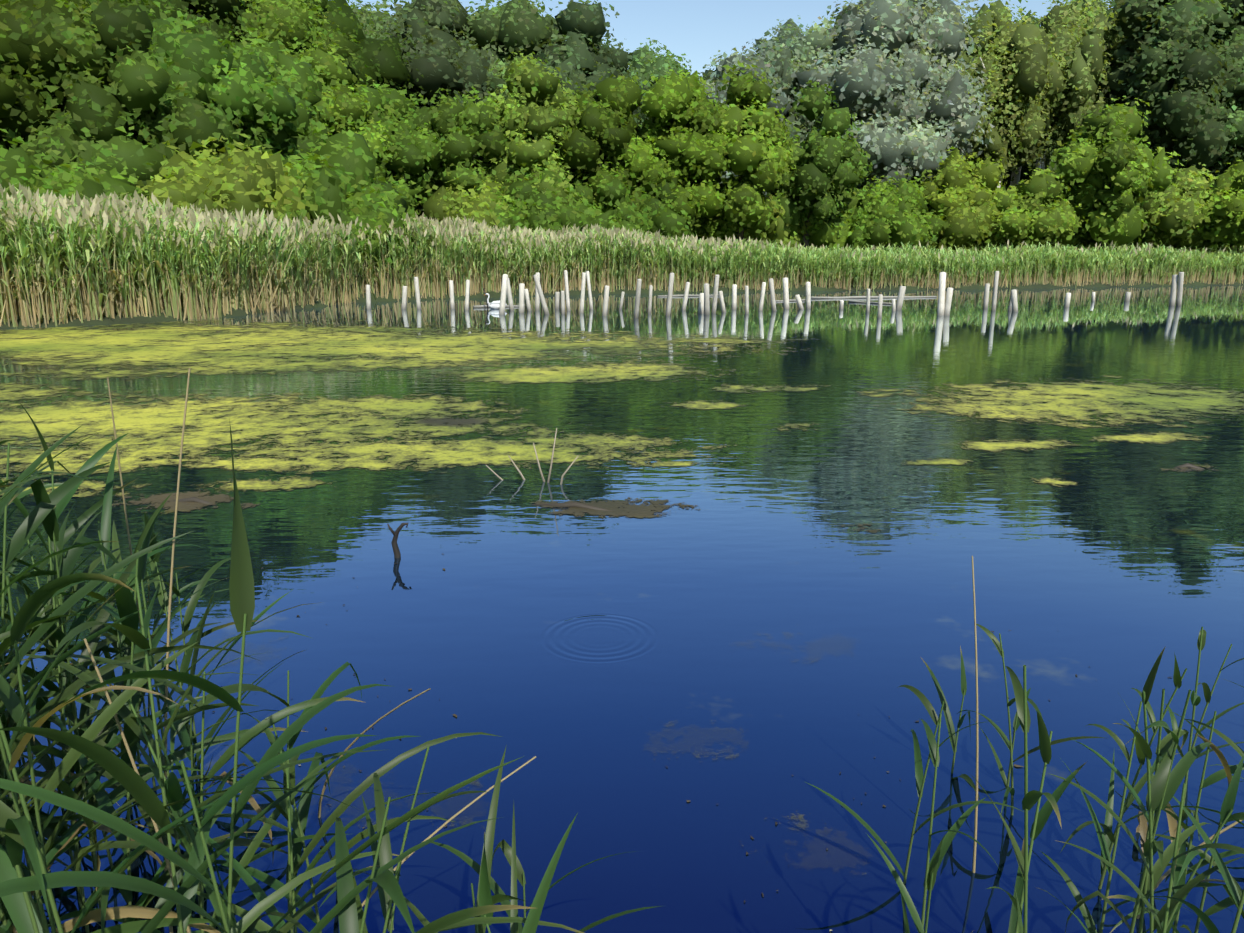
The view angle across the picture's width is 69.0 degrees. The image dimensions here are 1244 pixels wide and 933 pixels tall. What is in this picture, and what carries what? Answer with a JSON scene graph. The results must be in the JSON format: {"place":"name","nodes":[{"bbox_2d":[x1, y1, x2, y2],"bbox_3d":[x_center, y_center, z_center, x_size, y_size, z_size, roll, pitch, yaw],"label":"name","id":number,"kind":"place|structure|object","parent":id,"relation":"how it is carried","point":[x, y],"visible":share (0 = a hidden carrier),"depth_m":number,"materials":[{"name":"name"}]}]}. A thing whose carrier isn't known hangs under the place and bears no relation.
{"place":"outdoors","nodes":[
{"label":"outdoors","id":0,"kind":"place"},
{"bbox_2d":[0,285,1243,932],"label":"pond water","id":1,"kind":"structure","parent":0,"point":[588,659],"depth_m":4.45,"materials":[{"name":"blue liquid"}]},
{"bbox_2d":[482,281,506,308],"bbox_3d":[-3.929,-5.063,27.303,0.867,1.010,0.396,8,16,30],"label":"swan","id":2,"kind":"object","parent":1,"relation":"in","point":[494,305],"visible":0.77,"depth_m":27.19,"materials":[{"name":"white"}]},
{"bbox_2d":[36,507,1170,930],"bbox_3d":[-0.111,0.695,4.428,5.278,0.001,3.920,3,14,13],"label":"floating debris","id":3,"kind":"object","parent":1,"relation":"on","point":[688,801],"visible":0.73,"depth_m":3.07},
{"bbox_2d":[0,318,1243,869],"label":"algae mats","id":4,"kind":"object","parent":1,"relation":"on","point":[162,418],"visible":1,"depth_m":10.11,"materials":[{"name":"green plant"}]},
{"bbox_2d":[0,368,1243,932],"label":"reed","id":5,"kind":"object","parent":1,"relation":"on","point":[90,749],"depth_m":1.77,"materials":[{"name":"green plant"}]},
{"bbox_2d":[173,428,1203,557],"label":"snags and twigs","id":6,"kind":"object","parent":1,"relation":"in","point":[396,550],"visible":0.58,"depth_m":6.27,"materials":[{"name":"brown wood"}]},
{"bbox_2d":[473,294,936,307],"bbox_3d":[3.458,-5.887,31.962,17.083,0.118,6.349,-2,14,-8],"label":"fence rail","id":7,"kind":"object","parent":1,"relation":"on","point":[682,295],"visible":0.56,"depth_m":33.23,"materials":[{"name":"grey wood"}]},
{"bbox_2d":[366,270,1183,317],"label":"wooden posts","id":8,"kind":"object","parent":1,"relation":"in","point":[944,307],"visible":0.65,"depth_m":26.25,"materials":[{"name":"white wood"}]},
{"bbox_2d":[0,182,1243,328],"bbox_3d":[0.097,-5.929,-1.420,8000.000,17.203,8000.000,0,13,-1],"label":"terrain","id":9,"kind":"structure","parent":0,"point":[154,318],"depth_m":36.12,"materials":[{"name":"green plant"}]},
{"bbox_2d":[0,0,1243,283],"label":"trees","id":10,"kind":"object","parent":9,"relation":"on","point":[288,104],"visible":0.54,"depth_m":45.52,"materials":[{"name":"green plant"}]},
{"bbox_2d":[963,57,1070,188],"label":"birch trunks","id":11,"kind":"object","parent":9,"relation":"on","point":[1016,178],"visible":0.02,"depth_m":60.16,"materials":[{"name":"white plant"}]},
{"bbox_2d":[346,0,1113,76],"label":"sky","id":12,"kind":"structure","parent":0,"point":[698,29],"materials":[{"name":"blue"}]}
]}

